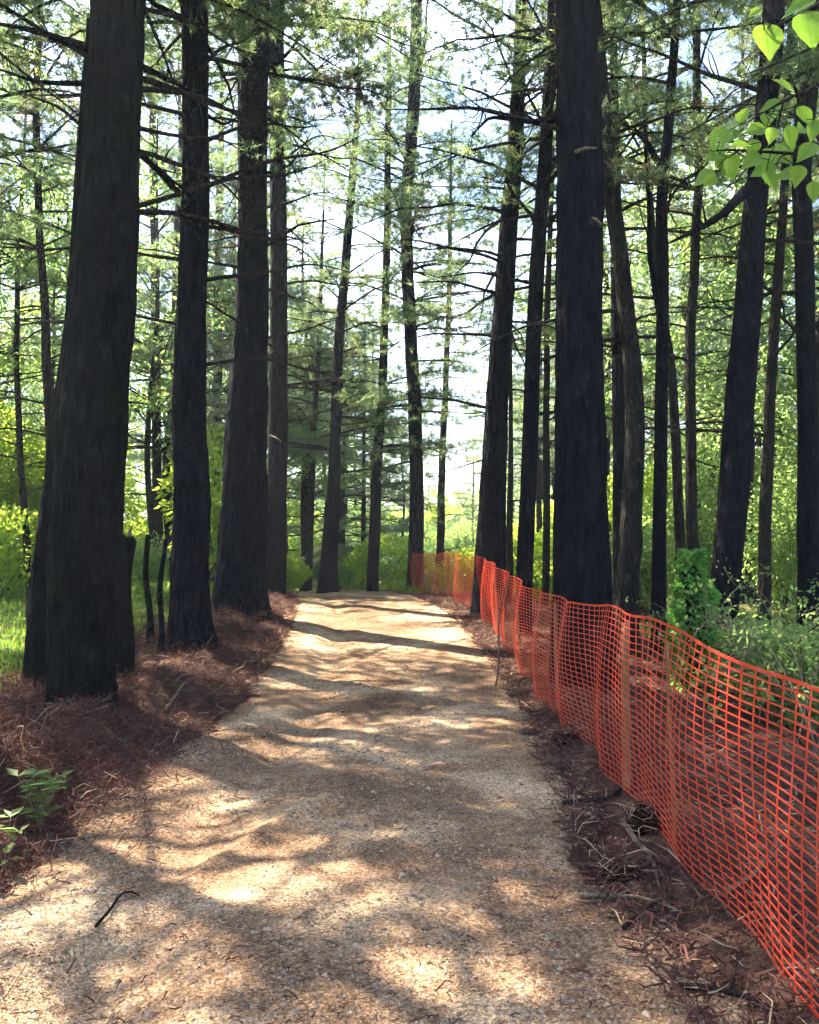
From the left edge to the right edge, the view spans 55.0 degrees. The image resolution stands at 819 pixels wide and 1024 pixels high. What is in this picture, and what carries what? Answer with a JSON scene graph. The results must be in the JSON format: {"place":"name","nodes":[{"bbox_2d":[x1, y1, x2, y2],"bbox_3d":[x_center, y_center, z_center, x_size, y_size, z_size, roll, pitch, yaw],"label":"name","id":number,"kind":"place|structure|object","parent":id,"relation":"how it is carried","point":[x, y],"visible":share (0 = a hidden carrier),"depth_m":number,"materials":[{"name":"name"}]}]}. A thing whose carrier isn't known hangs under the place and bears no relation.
{"place":"outdoors","nodes":[
{"label":"outdoors","id":0,"kind":"place"},
{"bbox_2d":[0,590,772,1023],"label":"path","id":1,"kind":"structure","parent":0,"point":[374,618],"depth_m":3.69,"materials":[{"name":"beige gravel"}]},
{"bbox_2d":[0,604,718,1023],"bbox_3d":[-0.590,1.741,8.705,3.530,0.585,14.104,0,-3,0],"label":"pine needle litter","id":2,"kind":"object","parent":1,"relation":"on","point":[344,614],"visible":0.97,"depth_m":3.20,"materials":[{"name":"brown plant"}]},
{"bbox_2d":[678,953,777,1011],"bbox_3d":[1.080,1.593,2.644,0.326,0.208,0.136,-2,-4,38],"label":"fallen stick","id":3,"kind":"object","parent":1,"relation":"on","point":[730,991],"visible":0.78,"depth_m":2.66,"materials":[{"name":"brown wood"}]},
{"bbox_2d":[0,577,818,1023],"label":"ground","id":4,"kind":"structure","parent":0,"point":[512,661],"depth_m":5.11,"materials":[{"name":"brown soil"}]},
{"bbox_2d":[0,806,28,875],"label":"seedling","id":5,"kind":"object","parent":4,"relation":"on","point":[9,847],"visible":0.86,"depth_m":3.72,"materials":[{"name":"green plant"}]},
{"bbox_2d":[0,501,37,597],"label":"shrub","id":6,"kind":"object","parent":4,"relation":"on","point":[10,538],"visible":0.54,"depth_m":16.59,"materials":[{"name":"green plant"}]},
{"bbox_2d":[0,184,44,502],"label":"pine tree","id":7,"kind":"object","parent":4,"relation":"on","point":[23,333],"visible":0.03,"depth_m":21.10,"materials":[{"name":"green plant"}]},
{"bbox_2d":[0,401,45,578],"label":"shrub","id":8,"kind":"object","parent":4,"relation":"on","point":[6,482],"visible":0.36,"depth_m":19.10,"materials":[{"name":"green plant"}]},
{"bbox_2d":[0,293,57,581],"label":"broadleaf tree","id":9,"kind":"object","parent":4,"relation":"on","point":[5,327],"visible":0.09,"depth_m":24.87,"materials":[{"name":"green plant"}]},
{"bbox_2d":[0,203,71,489],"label":"thin tree","id":10,"kind":"object","parent":4,"relation":"on","point":[52,363],"visible":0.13,"depth_m":19.26,"materials":[{"name":"green plant"}]},
{"bbox_2d":[0,0,76,241],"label":"pine tree","id":11,"kind":"object","parent":4,"relation":"on","point":[37,221],"visible":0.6,"depth_m":14.89,"materials":[{"name":"green plant"}]},
{"bbox_2d":[0,9,77,417],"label":"broadleaf tree","id":12,"kind":"object","parent":4,"relation":"on","point":[12,253],"visible":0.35,"depth_m":17.21,"materials":[{"name":"green plant"}]},
{"bbox_2d":[6,767,74,834],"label":"seedling","id":13,"kind":"object","parent":4,"relation":"on","point":[39,813],"visible":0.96,"depth_m":4.18,"materials":[{"name":"green plant"}]},
{"bbox_2d":[0,0,82,161],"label":"pine tree","id":14,"kind":"object","parent":4,"relation":"on","point":[14,37],"visible":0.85,"depth_m":9.16,"materials":[{"name":"green plant"}]},
{"bbox_2d":[0,23,156,597],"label":"thin tree","id":15,"kind":"object","parent":4,"relation":"on","point":[53,276],"visible":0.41,"depth_m":17.12,"materials":[{"name":"green plant"}]},
{"bbox_2d":[0,164,171,469],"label":"broadleaf tree","id":16,"kind":"object","parent":4,"relation":"on","point":[32,419],"visible":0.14,"depth_m":19.97,"materials":[{"name":"green plant"}]},
{"bbox_2d":[1,164,171,452],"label":"broadleaf tree","id":17,"kind":"object","parent":4,"relation":"on","point":[131,428],"visible":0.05,"depth_m":27.94,"materials":[{"name":"green plant"}]},
{"bbox_2d":[0,0,177,468],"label":"thin tree","id":18,"kind":"object","parent":4,"relation":"on","point":[38,247],"visible":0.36,"depth_m":15.23,"materials":[{"name":"green plant"}]},
{"bbox_2d":[22,18,162,688],"bbox_3d":[-3.475,-1.629,8.287,1.598,7.083,0.795,0,-3,7],"label":"dead tree","id":19,"kind":"object","parent":4,"relation":"on","point":[34,659],"visible":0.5,"depth_m":7.90,"materials":[{"name":"brown plant"}]},
{"bbox_2d":[0,0,230,202],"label":"pine tree","id":20,"kind":"object","parent":4,"relation":"on","point":[42,149],"visible":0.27,"depth_m":12.08,"materials":[{"name":"green plant"}]},
{"bbox_2d":[116,523,135,677],"bbox_3d":[-3.039,1.003,8.383,0.252,1.770,0.241,0,-3,0],"label":"tree stump","id":21,"kind":"object","parent":4,"relation":"on","point":[125,658],"visible":0.76,"depth_m":8.29,"materials":[{"name":"brown wood"}]},
{"bbox_2d":[124,471,143,530],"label":"shrub","id":22,"kind":"object","parent":4,"relation":"on","point":[129,487],"visible":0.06,"depth_m":30.25,"materials":[{"name":"green plant"}]},
{"bbox_2d":[11,110,269,578],"bbox_3d":[-7.401,-4.713,21.351,7.271,14.118,6.907,-1,-3,20],"label":"broadleaf tree","id":23,"kind":"object","parent":4,"relation":"on","point":[152,402],"visible":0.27,"depth_m":21.98,"materials":[{"name":"green plant"}]},
{"bbox_2d":[56,41,230,557],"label":"pine tree","id":24,"kind":"object","parent":4,"relation":"on","point":[157,471],"visible":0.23,"depth_m":23.98,"materials":[{"name":"green plant"}]},
{"bbox_2d":[143,534,153,642],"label":"dead sapling","id":25,"kind":"object","parent":4,"relation":"on","point":[149,609],"visible":0.88,"depth_m":10.42,"materials":[{"name":"brown wood"}]},
{"bbox_2d":[0,590,301,997],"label":"pine needles","id":26,"kind":"object","parent":4,"relation":"on","point":[24,730],"visible":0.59,"depth_m":5.72,"materials":[{"name":"plant"}]},
{"bbox_2d":[131,529,170,600],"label":"shrub","id":27,"kind":"object","parent":4,"relation":"on","point":[154,563],"visible":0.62,"depth_m":15.87,"materials":[{"name":"green plant"}]},
{"bbox_2d":[157,539,167,654],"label":"dead sapling","id":28,"kind":"object","parent":4,"relation":"on","point":[161,643],"visible":0.88,"depth_m":9.92,"materials":[{"name":"brown wood"}]},
{"bbox_2d":[0,0,334,714],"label":"pine tree","id":29,"kind":"object","parent":4,"relation":"on","point":[90,427],"visible":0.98,"depth_m":6.94,"materials":[{"name":"brown plant"}]},
{"bbox_2d":[50,34,303,580],"bbox_3d":[-7.306,-6.368,24.472,8.588,17.892,7.761,-2,-4,31],"label":"pine tree","id":30,"kind":"object","parent":4,"relation":"on","point":[212,401],"visible":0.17,"depth_m":24.00,"materials":[{"name":"green plant"}]},
{"bbox_2d":[0,0,376,638],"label":"pine tree","id":31,"kind":"object","parent":4,"relation":"on","point":[236,7],"visible":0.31,"depth_m":9.82,"materials":[{"name":"green plant"}]},
{"bbox_2d":[1,0,376,651],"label":"pine tree","id":32,"kind":"object","parent":4,"relation":"on","point":[190,615],"visible":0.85,"depth_m":10.61,"materials":[{"name":"black plant"}]},
{"bbox_2d":[153,423,267,579],"bbox_3d":[-5.017,-0.097,21.042,3.378,4.678,3.428,0,-3,4],"label":"shrub","id":33,"kind":"object","parent":4,"relation":"on","point":[216,494],"visible":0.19,"depth_m":20.55,"materials":[{"name":"green plant"}]},
{"bbox_2d":[129,36,302,582],"bbox_3d":[-6.410,-6.812,26.623,6.066,19.118,6.093,2,-3,-27],"label":"pine tree","id":34,"kind":"object","parent":4,"relation":"on","point":[170,238],"visible":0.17,"depth_m":26.03,"materials":[{"name":"green plant"}]},
{"bbox_2d":[28,0,453,616],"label":"pine tree","id":35,"kind":"object","parent":4,"relation":"on","point":[240,578],"visible":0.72,"depth_m":14.06,"materials":[{"name":"brown plant"}]},
{"bbox_2d":[161,105,359,444],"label":"pine tree","id":36,"kind":"object","parent":4,"relation":"on","point":[220,412],"visible":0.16,"depth_m":25.22,"materials":[{"name":"green plant"}]},
{"bbox_2d":[161,167,361,514],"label":"pine tree","id":37,"kind":"object","parent":4,"relation":"on","point":[298,493],"visible":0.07,"depth_m":29.87,"materials":[{"name":"green plant"}]},
{"bbox_2d":[151,0,390,596],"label":"pine tree","id":38,"kind":"object","parent":4,"relation":"on","point":[276,554],"visible":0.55,"depth_m":17.58,"materials":[{"name":"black plant"}]},
{"bbox_2d":[220,218,378,547],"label":"pine tree","id":39,"kind":"object","parent":4,"relation":"on","point":[303,483],"visible":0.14,"depth_m":26.38,"materials":[{"name":"green plant"}]},
{"bbox_2d":[286,555,312,589],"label":"shrub","id":40,"kind":"object","parent":4,"relation":"on","point":[297,567],"visible":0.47,"depth_m":22.37,"materials":[{"name":"green plant"}]},
{"bbox_2d":[208,199,396,585],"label":"broadleaf tree","id":41,"kind":"object","parent":4,"relation":"on","point":[327,257],"visible":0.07,"depth_m":30.47,"materials":[{"name":"green plant"}]},
{"bbox_2d":[219,1,446,592],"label":"pine tree","id":42,"kind":"object","parent":4,"relation":"on","point":[328,577],"visible":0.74,"depth_m":20.79,"materials":[{"name":"green plant"}]},
{"bbox_2d":[287,294,382,581],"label":"pine tree","id":43,"kind":"object","parent":4,"relation":"on","point":[292,527],"visible":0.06,"depth_m":33.90,"materials":[{"name":"green plant"}]},
{"bbox_2d":[268,151,405,590],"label":"thin tree","id":44,"kind":"object","parent":4,"relation":"on","point":[310,541],"visible":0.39,"depth_m":24.07,"materials":[{"name":"green plant"}]},
{"bbox_2d":[266,296,409,590],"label":"tree","id":45,"kind":"object","parent":4,"relation":"on","point":[305,526],"visible":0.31,"depth_m":26.00,"materials":[{"name":"green plant"}]},
{"bbox_2d":[296,321,409,585],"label":"pine tree","id":46,"kind":"object","parent":4,"relation":"on","point":[343,550],"visible":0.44,"depth_m":27.41,"materials":[{"name":"green plant"}]},
{"bbox_2d":[287,244,433,589],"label":"pine tree","id":47,"kind":"object","parent":4,"relation":"on","point":[342,538],"visible":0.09,"depth_m":30.94,"materials":[{"name":"green plant"}]},
{"bbox_2d":[318,339,429,568],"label":"pine tree","id":48,"kind":"object","parent":4,"relation":"on","point":[358,466],"visible":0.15,"depth_m":36.21,"materials":[{"name":"green plant"}]},
{"bbox_2d":[287,0,484,590],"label":"pine tree","id":49,"kind":"object","parent":4,"relation":"on","point":[372,574],"visible":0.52,"depth_m":21.42,"materials":[{"name":"green plant"}]},
{"bbox_2d":[125,428,647,563],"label":"woods","id":50,"kind":"object","parent":4,"relation":"on","point":[464,501],"depth_m":79.39,"materials":[{"name":"green plant"}]},
{"bbox_2d":[342,532,433,585],"bbox_3d":[-0.676,1.650,24.916,2.922,2.099,2.867,0,-3,1],"label":"shrub","id":51,"kind":"object","parent":4,"relation":"on","point":[362,558],"visible":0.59,"depth_m":24.68,"materials":[{"name":"green plant"}]},
{"bbox_2d":[366,425,444,581],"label":"pine tree","id":52,"kind":"object","parent":4,"relation":"on","point":[403,506],"visible":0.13,"depth_m":33.01,"materials":[{"name":"green plant"}]},
{"bbox_2d":[286,0,528,589],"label":"pine tree","id":53,"kind":"object","parent":4,"relation":"on","point":[416,502],"visible":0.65,"depth_m":20.48,"materials":[{"name":"green plant"}]},
{"bbox_2d":[427,546,474,588],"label":"shrub","id":54,"kind":"object","parent":4,"relation":"on","point":[464,550],"visible":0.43,"depth_m":23.57,"materials":[{"name":"green plant"}]},
{"bbox_2d":[390,114,517,585],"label":"pine tree","id":55,"kind":"object","parent":4,"relation":"on","point":[440,526],"visible":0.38,"depth_m":25.11,"materials":[{"name":"green plant"}]},
{"bbox_2d":[444,519,476,586],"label":"shrub","id":56,"kind":"object","parent":4,"relation":"on","point":[459,533],"visible":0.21,"depth_m":35.83,"materials":[{"name":"green plant"}]},
{"bbox_2d":[416,257,555,603],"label":"thin tree","id":57,"kind":"object","parent":4,"relation":"on","point":[509,542],"visible":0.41,"depth_m":16.48,"materials":[{"name":"black plant"}]},
{"bbox_2d":[453,247,555,588],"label":"pine tree","id":58,"kind":"object","parent":4,"relation":"on","point":[538,506],"visible":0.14,"depth_m":27.03,"materials":[{"name":"green plant"}]},
{"bbox_2d":[463,267,555,525],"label":"pine tree","id":59,"kind":"object","parent":4,"relation":"on","point":[517,446],"visible":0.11,"depth_m":32.75,"materials":[{"name":"green plant"}]},
{"bbox_2d":[332,0,699,614],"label":"pine tree","id":60,"kind":"object","parent":4,"relation":"on","point":[491,535],"visible":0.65,"depth_m":14.42,"materials":[{"name":"green plant"}]},
{"bbox_2d":[370,0,668,689],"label":"pine tree","id":61,"kind":"object","parent":4,"relation":"on","point":[582,567],"visible":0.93,"depth_m":8.54,"materials":[{"name":"brown plant"}]},
{"bbox_2d":[513,530,552,602],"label":"shrub","id":62,"kind":"object","parent":4,"relation":"on","point":[538,545],"visible":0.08,"depth_m":18.73,"materials":[{"name":"green plant"}]},
{"bbox_2d":[459,248,612,499],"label":"broadleaf tree","id":63,"kind":"object","parent":4,"relation":"on","point":[475,457],"visible":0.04,"depth_m":34.45,"materials":[{"name":"green plant"}]},
{"bbox_2d":[371,0,721,632],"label":"pine tree","id":64,"kind":"object","parent":4,"relation":"on","point":[528,480],"visible":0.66,"depth_m":12.13,"materials":[{"name":"green plant"}]},
{"bbox_2d":[455,2,646,605],"bbox_3d":[3.081,-5.195,17.214,4.452,14.811,3.879,-1,-3,17],"label":"thin tree","id":65,"kind":"object","parent":4,"relation":"on","point":[546,502],"visible":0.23,"depth_m":17.11,"materials":[{"name":"black plant"}]},
{"bbox_2d":[437,0,735,659],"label":"pine tree","id":66,"kind":"object","parent":4,"relation":"on","point":[628,570],"visible":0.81,"depth_m":10.43,"materials":[{"name":"black plant"}]},
{"bbox_2d":[457,0,740,617],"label":"pine tree","id":67,"kind":"object","parent":4,"relation":"on","point":[618,415],"visible":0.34,"depth_m":14.49,"materials":[{"name":"green plant"}]},
{"bbox_2d":[508,59,699,536],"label":"pine tree","id":68,"kind":"object","parent":4,"relation":"on","point":[606,370],"visible":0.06,"depth_m":24.70,"materials":[{"name":"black plant"}]},
{"bbox_2d":[410,553,818,1018],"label":"safety fence","id":69,"kind":"object","parent":4,"relation":"on","point":[625,715],"visible":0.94,"depth_m":3.62,"materials":[{"name":"orange plastic"}]},
{"bbox_2d":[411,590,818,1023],"bbox_3d":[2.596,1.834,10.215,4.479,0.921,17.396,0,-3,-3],"label":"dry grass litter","id":70,"kind":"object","parent":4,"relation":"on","point":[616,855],"visible":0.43,"depth_m":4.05,"materials":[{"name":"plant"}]},
{"bbox_2d":[513,106,726,545],"bbox_3d":[6.497,-4.424,22.832,6.907,14.118,7.271,2,-4,-31],"label":"broadleaf tree","id":71,"kind":"object","parent":4,"relation":"on","point":[607,244],"visible":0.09,"depth_m":22.29,"materials":[{"name":"green plant"}]},
{"bbox_2d":[609,522,675,610],"bbox_3d":[4.957,1.340,16.979,2.208,2.260,2.218,-1,-3,10],"label":"shrub","id":72,"kind":"object","parent":4,"relation":"on","point":[645,571],"visible":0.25,"depth_m":16.56,"materials":[{"name":"green plant"}]},
{"bbox_2d":[627,804,665,835],"bbox_3d":[1.249,1.654,4.175,0.200,0.193,0.190,0,-3,0],"label":"rotten stump","id":73,"kind":"object","parent":4,"relation":"on","point":[640,817],"visible":0.6,"depth_m":4.12,"materials":[{"name":"brown wood"}]},
{"bbox_2d":[479,0,817,656],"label":"forked tree","id":74,"kind":"object","parent":4,"relation":"on","point":[660,289],"visible":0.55,"depth_m":11.14,"materials":[{"name":"brown plant"}]},
{"bbox_2d":[607,459,698,559],"bbox_3d":[7.205,0.510,24.020,3.254,4.262,3.303,0,-3,2],"label":"shrub","id":75,"kind":"object","parent":4,"relation":"on","point":[647,485],"visible":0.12,"depth_m":23.61,"materials":[{"name":"green plant"}]},
{"bbox_2d":[535,7,776,587],"bbox_3d":[5.141,-5.210,15.980,5.621,14.910,4.492,0,-3,0],"label":"thin tree","id":76,"kind":"object","parent":4,"relation":"on","point":[678,505],"visible":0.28,"depth_m":15.57,"materials":[{"name":"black plant"}]},
{"bbox_2d":[518,79,796,572],"bbox_3d":[7.147,-5.159,22.852,7.598,15.530,7.998,-2,-4,37],"label":"broadleaf tree","id":77,"kind":"object","parent":4,"relation":"on","point":[714,296],"visible":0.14,"depth_m":22.00,"materials":[{"name":"green plant"}]},
{"bbox_2d":[603,252,730,472],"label":"broadleaf tree","id":78,"kind":"object","parent":4,"relation":"on","point":[644,277],"visible":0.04,"depth_m":29.03,"materials":[{"name":"green plant"}]},
{"bbox_2d":[555,0,796,560],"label":"thin tree","id":79,"kind":"object","parent":4,"relation":"on","point":[689,326],"visible":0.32,"depth_m":14.54,"materials":[{"name":"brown plant"}]},
{"bbox_2d":[538,0,818,678],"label":"pine tree","id":80,"kind":"object","parent":4,"relation":"on","point":[736,457],"visible":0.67,"depth_m":9.59,"materials":[{"name":"black plant"}]},
{"bbox_2d":[642,477,716,594],"bbox_3d":[6.824,0.661,19.974,2.142,3.357,2.141,-2,-4,36],"label":"shrub","id":81,"kind":"object","parent":4,"relation":"on","point":[702,530],"visible":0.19,"depth_m":19.79,"materials":[{"name":"green plant"}]},
{"bbox_2d":[662,548,729,695],"bbox_3d":[3.170,1.251,8.731,0.738,1.708,0.743,0,-3,0],"label":"ivy stump","id":82,"kind":"object","parent":4,"relation":"on","point":[692,569],"visible":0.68,"depth_m":8.66,"materials":[{"name":"green plant"}]},
{"bbox_2d":[645,424,761,556],"bbox_3d":[9.957,-0.115,26.044,4.290,5.688,4.129,-2,-4,38],"label":"shrub","id":83,"kind":"object","parent":4,"relation":"on","point":[711,490],"visible":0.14,"depth_m":25.24,"materials":[{"name":"green plant"}]},
{"bbox_2d":[602,1,818,602],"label":"pine tree","id":84,"kind":"object","parent":4,"relation":"on","point":[715,323],"visible":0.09,"depth_m":19.22,"materials":[{"name":"green plant"}]},
{"bbox_2d":[640,179,788,543],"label":"pine tree","id":85,"kind":"object","parent":4,"relation":"on","point":[702,350],"visible":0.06,"depth_m":29.35,"materials":[{"name":"green plant"}]},
{"bbox_2d":[622,0,818,628],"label":"thin tree","id":86,"kind":"object","parent":4,"relation":"on","point":[765,513],"visible":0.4,"depth_m":14.19,"materials":[{"name":"brown plant"}]},
{"bbox_2d":[629,124,818,604],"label":"broadleaf tree","id":87,"kind":"object","parent":4,"relation":"on","point":[686,258],"visible":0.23,"depth_m":17.96,"materials":[{"name":"green plant"}]},
{"bbox_2d":[643,134,818,498],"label":"broadleaf tree","id":88,"kind":"object","parent":4,"relation":"on","point":[758,386],"visible":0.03,"depth_m":24.31,"materials":[{"name":"green plant"}]},
{"bbox_2d":[647,593,818,753],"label":"bramble bush","id":89,"kind":"object","parent":4,"relation":"on","point":[795,638],"visible":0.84,"depth_m":6.46,"materials":[{"name":"green plant"}]},
{"bbox_2d":[648,0,818,162],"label":"pine tree","id":90,"kind":"object","parent":4,"relation":"on","point":[796,59],"visible":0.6,"depth_m":10.81,"materials":[{"name":"green plant"}]},
{"bbox_2d":[650,580,818,723],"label":"bramble bush","id":91,"kind":"object","parent":4,"relation":"on","point":[729,628],"visible":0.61,"depth_m":7.36,"materials":[{"name":"green plant"}]},
{"bbox_2d":[670,0,818,654],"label":"pine tree","id":92,"kind":"object","parent":4,"relation":"on","point":[807,323],"visible":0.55,"depth_m":11.49,"materials":[{"name":"green plant"}]},
{"bbox_2d":[671,51,818,398],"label":"broadleaf tree","id":93,"kind":"object","parent":4,"relation":"on","point":[785,348],"visible":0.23,"depth_m":17.82,"materials":[{"name":"green plant"}]},
{"bbox_2d":[683,560,818,641],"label":"bramble bush","id":94,"kind":"object","parent":4,"relation":"on","point":[814,613],"visible":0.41,"depth_m":9.45,"materials":[{"name":"green plant"}]},
{"bbox_2d":[690,575,818,697],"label":"bramble bush","id":95,"kind":"object","parent":4,"relation":"on","point":[711,586],"visible":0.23,"depth_m":8.35,"materials":[{"name":"green plant"}]},
{"bbox_2d":[693,0,818,203],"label":"broadleaf sapling","id":96,"kind":"object","parent":4,"relation":"on","point":[768,38],"visible":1,"depth_m":2.19,"materials":[{"name":"green plant"}]},
{"bbox_2d":[707,618,811,706],"bbox_3d":[3.619,1.641,8.131,1.060,1.085,1.065,1,-3,-21],"label":"shrub","id":97,"kind":"object","parent":4,"relation":"on","point":[765,624],"visible":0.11,"depth_m":8.12,"materials":[{"name":"green plant"}]},
{"bbox_2d":[703,39,818,280],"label":"pine tree","id":98,"kind":"object","parent":4,"relation":"on","point":[743,178],"visible":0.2,"depth_m":15.39,"materials":[{"name":"green plant"}]},
{"bbox_2d":[741,460,796,609],"bbox_3d":[8.086,0.574,17.013,2.142,3.357,2.141,-1,-3,23],"label":"shrub","id":99,"kind":"object","parent":4,"relation":"on","point":[787,536],"visible":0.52,"depth_m":16.74,"materials":[{"name":"green plant"}]},
{"bbox_2d":[730,622,818,731],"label":"shrub","id":100,"kind":"object","parent":4,"relation":"on","point":[777,647],"visible":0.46,"depth_m":7.03,"materials":[{"name":"green plant"}]},
{"bbox_2d":[773,396,796,511],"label":"shrub","id":101,"kind":"object","parent":4,"relation":"on","point":[783,448],"visible":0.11,"depth_m":22.22,"materials":[{"name":"green plant"}]},
{"bbox_2d":[0,580,818,705],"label":"grass","id":102,"kind":"structure","parent":0,"point":[397,586],"depth_m":14.42,"materials":[{"name":"green plant"}]},
{"bbox_2d":[0,0,818,539],"label":"sky","id":103,"kind":"structure","parent":0,"point":[466,430],"materials":[{"name":"white"}]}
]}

